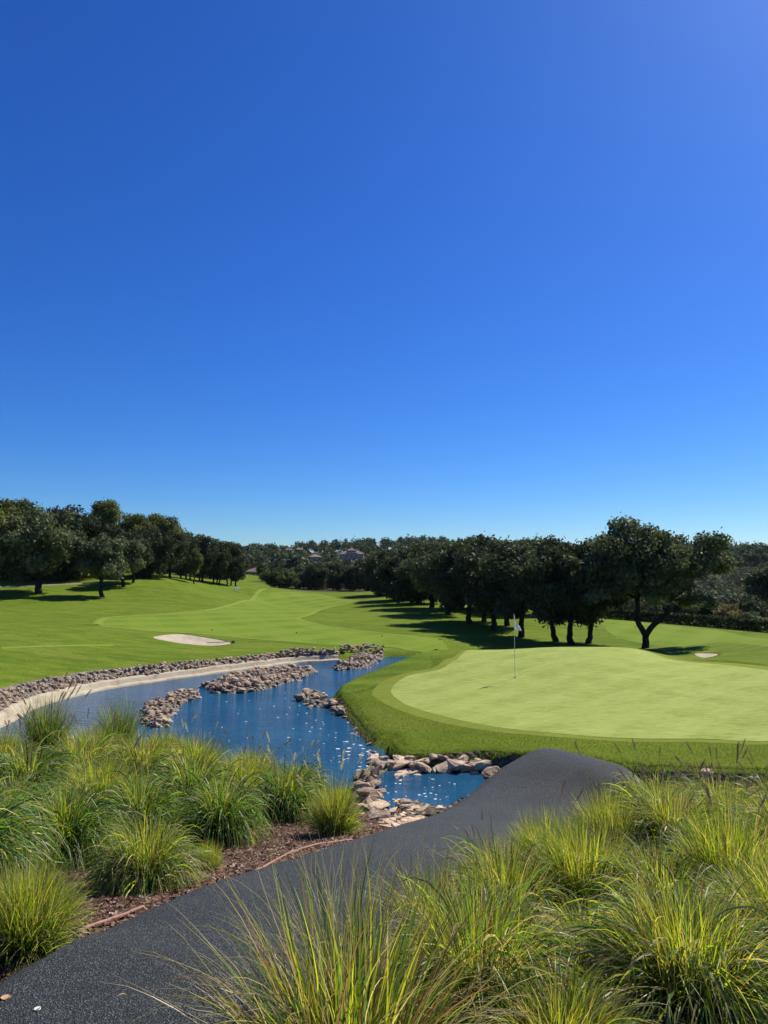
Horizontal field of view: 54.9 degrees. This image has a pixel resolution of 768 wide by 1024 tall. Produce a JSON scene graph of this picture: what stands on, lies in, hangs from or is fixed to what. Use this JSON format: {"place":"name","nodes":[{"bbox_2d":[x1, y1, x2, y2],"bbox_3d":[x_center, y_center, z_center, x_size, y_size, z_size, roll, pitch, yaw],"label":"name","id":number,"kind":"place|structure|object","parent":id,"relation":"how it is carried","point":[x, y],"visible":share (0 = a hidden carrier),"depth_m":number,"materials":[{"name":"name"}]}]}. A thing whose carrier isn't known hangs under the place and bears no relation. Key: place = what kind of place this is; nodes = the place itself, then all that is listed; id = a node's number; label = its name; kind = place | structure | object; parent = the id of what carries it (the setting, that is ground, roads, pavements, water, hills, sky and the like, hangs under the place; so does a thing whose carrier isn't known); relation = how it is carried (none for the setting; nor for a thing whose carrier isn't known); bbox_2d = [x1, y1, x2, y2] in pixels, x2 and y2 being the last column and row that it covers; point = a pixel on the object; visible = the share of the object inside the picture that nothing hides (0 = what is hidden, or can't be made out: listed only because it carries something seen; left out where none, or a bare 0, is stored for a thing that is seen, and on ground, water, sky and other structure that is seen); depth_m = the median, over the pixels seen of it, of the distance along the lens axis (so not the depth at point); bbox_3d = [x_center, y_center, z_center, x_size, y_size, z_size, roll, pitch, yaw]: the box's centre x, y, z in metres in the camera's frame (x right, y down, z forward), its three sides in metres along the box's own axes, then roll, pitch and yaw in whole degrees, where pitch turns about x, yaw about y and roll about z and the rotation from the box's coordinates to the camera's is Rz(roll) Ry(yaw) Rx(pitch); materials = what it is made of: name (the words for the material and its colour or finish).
{"place":"outdoors","nodes":[
{"label":"outdoors","id":0,"kind":"place"},
{"bbox_2d":[0,758,79,817],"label":"ornamental grass","id":1,"kind":"object","parent":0,"point":[46,791],"depth_m":7.51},
{"bbox_2d":[29,707,134,786],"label":"ornamental grass","id":2,"kind":"object","parent":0,"point":[80,748],"depth_m":10.72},
{"bbox_2d":[89,722,188,790],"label":"ornamental grass","id":3,"kind":"object","parent":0,"point":[141,753],"depth_m":10.82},
{"bbox_2d":[0,656,485,814],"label":"stream water","id":4,"kind":"structure","parent":0,"point":[260,711],"depth_m":21.11,"materials":[{"name":"liquid"}]},
{"bbox_2d":[272,741,333,796],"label":"ornamental grass","id":5,"kind":"object","parent":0,"point":[318,779],"depth_m":11.30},
{"bbox_2d":[0,748,646,1023],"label":"cart path","id":6,"kind":"structure","parent":0,"point":[62,985],"depth_m":3.61,"materials":[{"name":"asphalt"}]},
{"bbox_2d":[0,551,767,804],"bbox_3d":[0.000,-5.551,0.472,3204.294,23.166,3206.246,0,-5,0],"label":"ground","id":7,"kind":"structure","parent":0,"point":[60,614],"depth_m":50.55,"materials":[{"name":"green plant"}]},
{"bbox_2d":[0,508,18,566],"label":"broadleaf tree","id":8,"kind":"object","parent":7,"relation":"on","point":[2,517],"visible":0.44,"depth_m":71.54,"materials":[{"name":"green plant"}]},
{"bbox_2d":[0,557,36,581],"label":"shrub","id":9,"kind":"object","parent":7,"relation":"on","point":[15,576],"visible":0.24,"depth_m":83.04,"materials":[{"name":"green plant"}]},
{"bbox_2d":[0,497,40,524],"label":"pine tree","id":10,"kind":"object","parent":7,"relation":"on","point":[11,506],"visible":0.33,"depth_m":91.28,"materials":[{"name":"green plant"}]},
{"bbox_2d":[0,504,87,593],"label":"cork oak","id":11,"kind":"object","parent":7,"relation":"on","point":[43,542],"visible":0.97,"depth_m":71.72,"materials":[{"name":"green plant"}]},
{"bbox_2d":[42,504,108,581],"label":"cork oak","id":12,"kind":"object","parent":7,"relation":"on","point":[89,525],"visible":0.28,"depth_m":84.63,"materials":[{"name":"green plant"}]},
{"bbox_2d":[70,511,123,577],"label":"cork oak","id":13,"kind":"object","parent":7,"relation":"on","point":[110,529],"visible":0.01,"depth_m":89.24,"materials":[{"name":"green plant"}]},
{"bbox_2d":[72,532,130,597],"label":"cork oak","id":14,"kind":"object","parent":7,"relation":"on","point":[100,557],"visible":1,"depth_m":72.76,"materials":[{"name":"green plant"}]},
{"bbox_2d":[89,497,123,530],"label":"pine tree","id":15,"kind":"object","parent":7,"relation":"on","point":[108,511],"visible":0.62,"depth_m":97.37,"materials":[{"name":"green plant"}]},
{"bbox_2d":[111,534,146,586],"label":"cork oak","id":16,"kind":"object","parent":7,"relation":"on","point":[133,549],"visible":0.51,"depth_m":81.49,"materials":[{"name":"green plant"}]},
{"bbox_2d":[117,512,158,534],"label":"pine tree","id":17,"kind":"object","parent":7,"relation":"on","point":[133,523],"visible":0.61,"depth_m":102.60,"materials":[{"name":"green plant"}]},
{"bbox_2d":[124,531,154,582],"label":"cork oak","id":18,"kind":"object","parent":7,"relation":"on","point":[147,554],"visible":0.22,"depth_m":85.47,"materials":[{"name":"green plant"}]},
{"bbox_2d":[130,526,181,579],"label":"cork oak","id":19,"kind":"object","parent":7,"relation":"on","point":[163,546],"visible":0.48,"depth_m":91.96,"materials":[{"name":"green plant"}]},
{"bbox_2d":[0,653,319,704],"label":"stony strip","id":20,"kind":"object","parent":7,"relation":"on","point":[140,671],"visible":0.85,"depth_m":28.11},
{"bbox_2d":[147,512,186,572],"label":"pine tree","id":21,"kind":"object","parent":7,"relation":"on","point":[166,523],"visible":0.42,"depth_m":105.88,"materials":[{"name":"green plant"}]},
{"bbox_2d":[0,654,338,727],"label":"concrete bank","id":22,"kind":"structure","parent":7,"relation":"on","point":[97,686],"depth_m":29.23,"materials":[{"name":"concrete"}]},
{"bbox_2d":[142,691,196,727],"bbox_3d":[-6.949,6.490,23.630,1.806,0.685,6.867,0,-5,-4],"label":"stony bar","id":23,"kind":"object","parent":7,"relation":"on","point":[183,701],"visible":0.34,"depth_m":23.28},
{"bbox_2d":[159,529,189,577],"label":"cork oak","id":24,"kind":"object","parent":7,"relation":"on","point":[181,547],"visible":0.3,"depth_m":97.35,"materials":[{"name":"green plant"}]},
{"bbox_2d":[179,532,201,580],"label":"pine tree","id":25,"kind":"object","parent":7,"relation":"on","point":[193,543],"visible":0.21,"depth_m":102.31,"materials":[{"name":"green plant"}]},
{"bbox_2d":[153,634,230,645],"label":"bunker","id":26,"kind":"object","parent":7,"relation":"on","point":[187,639],"visible":0.91,"depth_m":42.34},
{"bbox_2d":[185,548,203,583],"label":"broadleaf tree","id":27,"kind":"object","parent":7,"relation":"on","point":[194,562],"visible":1,"depth_m":97.41,"materials":[{"name":"green plant"}]},
{"bbox_2d":[191,533,222,582],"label":"tree","id":28,"kind":"object","parent":7,"relation":"on","point":[206,551],"visible":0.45,"depth_m":105.09,"materials":[{"name":"green plant"}]},
{"bbox_2d":[209,538,232,585],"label":"pine tree","id":29,"kind":"object","parent":7,"relation":"on","point":[221,564],"visible":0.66,"depth_m":107.91,"materials":[{"name":"green plant"}]},
{"bbox_2d":[225,541,245,585],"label":"pine tree","id":30,"kind":"object","parent":7,"relation":"on","point":[236,564],"visible":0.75,"depth_m":111.08,"materials":[{"name":"green plant"}]},
{"bbox_2d":[203,666,313,692],"bbox_3d":[-5.025,7.046,30.160,3.390,0.685,7.844,-2,-5,17],"label":"stony bar","id":31,"kind":"object","parent":7,"relation":"on","point":[269,686],"visible":0.27,"depth_m":28.33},
{"bbox_2d":[101,592,447,651],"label":"fairway","id":32,"kind":"structure","parent":7,"relation":"on","point":[270,616],"depth_m":53.13,"materials":[{"name":"green plant"}]},
{"bbox_2d":[92,589,266,624],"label":"mown line","id":33,"kind":"object","parent":32,"relation":"on","point":[99,621],"visible":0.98,"depth_m":64.77,"materials":[{"name":"green plant"}]},
{"bbox_2d":[98,625,438,654],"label":"mown line","id":34,"kind":"object","parent":32,"relation":"on","point":[261,639],"visible":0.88,"depth_m":44.24,"materials":[{"name":"green plant"}]},
{"bbox_2d":[294,594,438,639],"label":"mown line","id":35,"kind":"object","parent":32,"relation":"on","point":[309,614],"visible":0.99,"depth_m":60.26,"materials":[{"name":"green plant"}]},
{"bbox_2d":[258,566,300,587],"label":"bush","id":36,"kind":"object","parent":7,"relation":"on","point":[278,576],"visible":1,"depth_m":136.01,"materials":[{"name":"green plant"}]},
{"bbox_2d":[0,740,610,981],"bbox_3d":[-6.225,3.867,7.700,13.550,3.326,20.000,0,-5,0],"label":"mulch bed","id":37,"kind":"object","parent":7,"relation":"on","point":[100,927],"visible":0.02,"depth_m":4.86,"materials":[{"name":"brown wood"}]},
{"bbox_2d":[0,706,40,768],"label":"ornamental grass","id":38,"kind":"object","parent":37,"relation":"on","point":[5,743],"depth_m":11.74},
{"bbox_2d":[0,772,77,889],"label":"ornamental grass","id":39,"kind":"object","parent":37,"relation":"on","point":[18,839],"depth_m":5.13,"materials":[{"name":"plant"}]},
{"bbox_2d":[0,711,87,797],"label":"ornamental grass","id":40,"kind":"object","parent":37,"relation":"on","point":[26,766],"depth_m":9.30,"materials":[{"name":"plant"}]},
{"bbox_2d":[0,671,91,758],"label":"ornamental grass","id":41,"kind":"object","parent":37,"relation":"on","point":[38,729],"depth_m":13.78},
{"bbox_2d":[0,836,108,978],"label":"ornamental grass","id":42,"kind":"object","parent":37,"relation":"on","point":[34,922],"depth_m":3.39,"materials":[{"name":"plant"}]},
{"bbox_2d":[4,755,141,872],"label":"ornamental grass","id":43,"kind":"object","parent":37,"relation":"on","point":[86,819],"depth_m":5.92,"materials":[{"name":"plant"}]},
{"bbox_2d":[57,714,129,755],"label":"ornamental grass","id":44,"kind":"object","parent":37,"relation":"on","point":[90,736],"depth_m":12.94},
{"bbox_2d":[42,733,155,807],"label":"ornamental grass","id":45,"kind":"object","parent":37,"relation":"on","point":[104,771],"depth_m":8.51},
{"bbox_2d":[85,693,152,749],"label":"ornamental grass","id":46,"kind":"object","parent":37,"relation":"on","point":[125,724],"depth_m":14.62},
{"bbox_2d":[74,783,219,897],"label":"ornamental grass","id":47,"kind":"object","parent":37,"relation":"on","point":[148,861],"depth_m":4.81,"materials":[{"name":"plant"}]},
{"bbox_2d":[98,764,195,839],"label":"ornamental grass","id":48,"kind":"object","parent":37,"relation":"on","point":[161,801],"depth_m":7.32,"materials":[{"name":"plant"}]},
{"bbox_2d":[135,702,197,763],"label":"ornamental grass","id":49,"kind":"object","parent":37,"relation":"on","point":[171,740],"depth_m":13.32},
{"bbox_2d":[135,742,251,810],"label":"ornamental grass","id":50,"kind":"object","parent":37,"relation":"on","point":[194,771],"depth_m":9.01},
{"bbox_2d":[168,720,235,772],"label":"ornamental grass","id":51,"kind":"object","parent":37,"relation":"on","point":[194,748],"depth_m":11.59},
{"bbox_2d":[191,837,225,871],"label":"ornamental grass","id":52,"kind":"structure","parent":37,"relation":"on","point":[213,859],"depth_m":5.67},
{"bbox_2d":[159,759,282,850],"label":"ornamental grass","id":53,"kind":"object","parent":37,"relation":"on","point":[226,817],"depth_m":7.00,"materials":[{"name":"plant"}]},
{"bbox_2d":[207,730,292,799],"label":"ornamental grass","id":54,"kind":"object","parent":37,"relation":"on","point":[247,766],"depth_m":9.65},
{"bbox_2d":[216,729,283,775],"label":"ornamental grass","id":55,"kind":"object","parent":37,"relation":"on","point":[245,756],"depth_m":11.70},
{"bbox_2d":[249,731,325,825],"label":"ornamental grass","id":56,"kind":"object","parent":37,"relation":"on","point":[289,793],"depth_m":8.42,"materials":[{"name":"plant"}]},
{"bbox_2d":[296,749,387,838],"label":"ornamental grass","id":57,"kind":"object","parent":37,"relation":"on","point":[329,811],"depth_m":7.43,"materials":[{"name":"plant"}]},
{"bbox_2d":[301,563,329,589],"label":"cork oak","id":58,"kind":"object","parent":7,"relation":"on","point":[314,576],"visible":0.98,"depth_m":144.23,"materials":[{"name":"green plant"}]},
{"bbox_2d":[323,562,350,589],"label":"cork oak","id":59,"kind":"object","parent":7,"relation":"on","point":[334,569],"visible":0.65,"depth_m":149.49,"materials":[{"name":"green plant"}]},
{"bbox_2d":[335,565,357,590],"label":"cork oak","id":60,"kind":"object","parent":7,"relation":"on","point":[346,575],"visible":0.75,"depth_m":144.08,"materials":[{"name":"green plant"}]},
{"bbox_2d":[351,561,376,590],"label":"cork oak","id":61,"kind":"object","parent":7,"relation":"on","point":[360,585],"visible":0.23,"depth_m":140.47,"materials":[{"name":"green plant"}]},
{"bbox_2d":[359,549,391,595],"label":"cork oak","id":62,"kind":"object","parent":7,"relation":"on","point":[372,564],"visible":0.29,"depth_m":116.49,"materials":[{"name":"green plant"}]},
{"bbox_2d":[0,643,757,799],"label":"rubble","id":63,"kind":"object","parent":7,"relation":"on","point":[267,679],"visible":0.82,"depth_m":29.18,"materials":[{"name":"stone"}]},
{"bbox_2d":[372,549,404,600],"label":"cork oak","id":64,"kind":"object","parent":7,"relation":"on","point":[382,573],"visible":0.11,"depth_m":103.21,"materials":[{"name":"green plant"}]},
{"bbox_2d":[322,775,490,817],"bbox_3d":[0.668,4.749,11.509,4.948,1.918,4.390,-1,-5,14],"label":"stony rim","id":65,"kind":"object","parent":7,"relation":"on","point":[431,810],"visible":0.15,"depth_m":10.15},
{"bbox_2d":[381,547,439,603],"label":"cork oak","id":66,"kind":"object","parent":7,"relation":"on","point":[402,590],"visible":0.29,"depth_m":93.55,"materials":[{"name":"green plant"}]},
{"bbox_2d":[393,539,440,607],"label":"cork oak","id":67,"kind":"object","parent":7,"relation":"on","point":[402,570],"visible":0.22,"depth_m":84.52,"materials":[{"name":"green plant"}]},
{"bbox_2d":[406,539,460,614],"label":"cork oak","id":68,"kind":"object","parent":7,"relation":"on","point":[419,569],"visible":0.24,"depth_m":72.71,"materials":[{"name":"green plant"}]},
{"bbox_2d":[422,538,494,623],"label":"cork oak","id":69,"kind":"object","parent":7,"relation":"on","point":[442,562],"visible":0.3,"depth_m":63.21,"materials":[{"name":"green plant"}]},
{"bbox_2d":[446,541,503,629],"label":"cork oak","id":70,"kind":"object","parent":7,"relation":"on","point":[466,572],"visible":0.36,"depth_m":56.92,"materials":[{"name":"green plant"}]},
{"bbox_2d":[227,534,767,569],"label":"hillside wood","id":71,"kind":"object","parent":7,"relation":"on","point":[271,555],"visible":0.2,"depth_m":343.95,"materials":[{"name":"plant"}]},
{"bbox_2d":[477,541,539,636],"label":"cork oak","id":72,"kind":"object","parent":7,"relation":"on","point":[493,570],"visible":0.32,"depth_m":51.98,"materials":[{"name":"green plant"}]},
{"bbox_2d":[504,534,578,641],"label":"cork oak","id":73,"kind":"object","parent":7,"relation":"on","point":[525,594],"visible":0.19,"depth_m":49.27,"materials":[{"name":"green plant"}]},
{"bbox_2d":[327,694,767,793],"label":"stony foot","id":74,"kind":"object","parent":7,"relation":"on","point":[503,763],"visible":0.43,"depth_m":15.94},
{"bbox_2d":[336,650,767,769],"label":"apron","id":75,"kind":"object","parent":7,"relation":"on","point":[387,740],"visible":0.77,"depth_m":16.83,"materials":[{"name":"green plant"}]},
{"bbox_2d":[515,541,611,644],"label":"cork oak","id":76,"kind":"object","parent":7,"relation":"on","point":[559,593],"visible":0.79,"depth_m":46.71,"materials":[{"name":"green plant"}]},
{"bbox_2d":[372,648,767,744],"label":"green collar","id":77,"kind":"object","parent":7,"relation":"on","point":[382,692],"visible":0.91,"depth_m":20.19,"materials":[{"name":"green plant"}]},
{"bbox_2d":[391,647,767,740],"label":"putting green","id":78,"kind":"object","parent":7,"relation":"on","point":[616,692],"visible":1,"depth_m":22.09,"materials":[{"name":"green plant"}]},
{"bbox_2d":[564,538,634,643],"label":"cork oak","id":79,"kind":"object","parent":7,"relation":"on","point":[582,548],"visible":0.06,"depth_m":48.18,"materials":[{"name":"green plant"}]},
{"bbox_2d":[579,512,738,647],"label":"cork oak","id":80,"kind":"object","parent":7,"relation":"on","point":[663,564],"visible":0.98,"depth_m":44.46,"materials":[{"name":"green plant"}]},
{"bbox_2d":[658,593,700,617],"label":"shrub","id":81,"kind":"object","parent":7,"relation":"on","point":[675,608],"visible":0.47,"depth_m":74.14,"materials":[{"name":"green plant"}]},
{"bbox_2d":[601,608,767,631],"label":"hedge","id":82,"kind":"object","parent":7,"relation":"on","point":[710,621],"visible":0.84,"depth_m":65.38,"materials":[{"name":"green plant"}]},
{"bbox_2d":[602,620,767,646],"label":"fairway","id":83,"kind":"structure","parent":7,"relation":"on","point":[666,635],"depth_m":53.49,"materials":[{"name":"green plant"}]},
{"bbox_2d":[608,559,767,616],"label":"scrub","id":84,"kind":"object","parent":7,"relation":"on","point":[725,591],"visible":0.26,"depth_m":88.67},
{"bbox_2d":[711,602,743,623],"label":"shrub","id":85,"kind":"object","parent":7,"relation":"on","point":[726,611],"visible":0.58,"depth_m":68.28,"materials":[{"name":"green plant"}]},
{"bbox_2d":[740,562,767,602],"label":"cork oak","id":86,"kind":"object","parent":7,"relation":"on","point":[756,581],"visible":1,"depth_m":73.32,"materials":[{"name":"green plant"}]},
{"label":"mulch bed","id":87,"kind":"structure","parent":7,"relation":"on","visible":0},
{"bbox_2d":[104,798,564,1023],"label":"ornamental grass","id":88,"kind":"object","parent":87,"relation":"on","point":[348,1001],"depth_m":2.46,"materials":[{"name":"plant"}]},
{"bbox_2d":[343,842,510,933],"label":"ornamental grass","id":89,"kind":"object","parent":87,"relation":"on","point":[399,897],"depth_m":4.12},
{"bbox_2d":[354,838,607,1023],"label":"ornamental grass","id":90,"kind":"object","parent":87,"relation":"on","point":[529,933],"depth_m":2.95,"materials":[{"name":"plant"}]},
{"bbox_2d":[438,812,537,870],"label":"ornamental grass","id":91,"kind":"object","parent":87,"relation":"on","point":[496,845],"depth_m":5.38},
{"bbox_2d":[418,815,586,931],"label":"ornamental grass","id":92,"kind":"object","parent":87,"relation":"on","point":[508,864],"depth_m":4.33,"materials":[{"name":"plant"}]},
{"bbox_2d":[495,780,599,876],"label":"ornamental grass","id":93,"kind":"object","parent":87,"relation":"on","point":[528,829],"depth_m":5.82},
{"bbox_2d":[430,931,683,1023],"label":"ornamental grass","id":94,"kind":"object","parent":87,"relation":"on","point":[576,1014],"depth_m":2.67,"materials":[{"name":"plant"}]},
{"bbox_2d":[507,801,658,915],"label":"ornamental grass","id":95,"kind":"object","parent":87,"relation":"on","point":[578,852],"depth_m":4.47,"materials":[{"name":"plant"}]},
{"bbox_2d":[512,888,671,991],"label":"ornamental grass","id":96,"kind":"object","parent":87,"relation":"on","point":[579,906],"depth_m":3.33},
{"bbox_2d":[555,740,663,855],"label":"ornamental grass","id":97,"kind":"object","parent":87,"relation":"on","point":[606,811],"depth_m":6.14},
{"bbox_2d":[561,797,729,927],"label":"ornamental grass","id":98,"kind":"object","parent":87,"relation":"on","point":[651,866],"depth_m":4.23,"materials":[{"name":"plant"}]},
{"bbox_2d":[545,843,767,1023],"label":"ornamental grass","id":99,"kind":"object","parent":87,"relation":"on","point":[704,966],"depth_m":2.85,"materials":[{"name":"plant"}]},
{"bbox_2d":[601,759,761,859],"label":"ornamental grass","id":100,"kind":"object","parent":87,"relation":"on","point":[660,807],"depth_m":6.02,"materials":[{"name":"plant"}]},
{"bbox_2d":[640,741,767,902],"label":"ornamental grass","id":101,"kind":"object","parent":87,"relation":"on","point":[731,842],"depth_m":4.32,"materials":[{"name":"plant"}]},
{"bbox_2d":[654,738,767,807],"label":"ornamental grass","id":102,"kind":"object","parent":87,"relation":"on","point":[700,787],"depth_m":8.22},
{"bbox_2d":[681,761,767,824],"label":"ornamental grass","id":103,"kind":"object","parent":87,"relation":"on","point":[724,800],"depth_m":6.38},
{"bbox_2d":[685,836,767,953],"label":"ornamental grass","id":104,"kind":"object","parent":87,"relation":"on","point":[754,881],"depth_m":3.57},
{"bbox_2d":[703,762,767,844],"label":"ornamental grass","id":105,"kind":"object","parent":87,"relation":"on","point":[765,805],"depth_m":5.93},
{"bbox_2d":[0,0,767,552],"label":"sky","id":106,"kind":"structure","parent":0,"point":[281,272],"materials":[{"name":"blue"}]},
{"bbox_2d":[585,738,708,811],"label":"ornamental grass","id":107,"kind":"object","parent":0,"point":[631,787],"depth_m":8.07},
{"bbox_2d":[717,750,767,801],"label":"ornamental grass","id":108,"kind":"object","parent":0,"point":[761,785],"depth_m":8.36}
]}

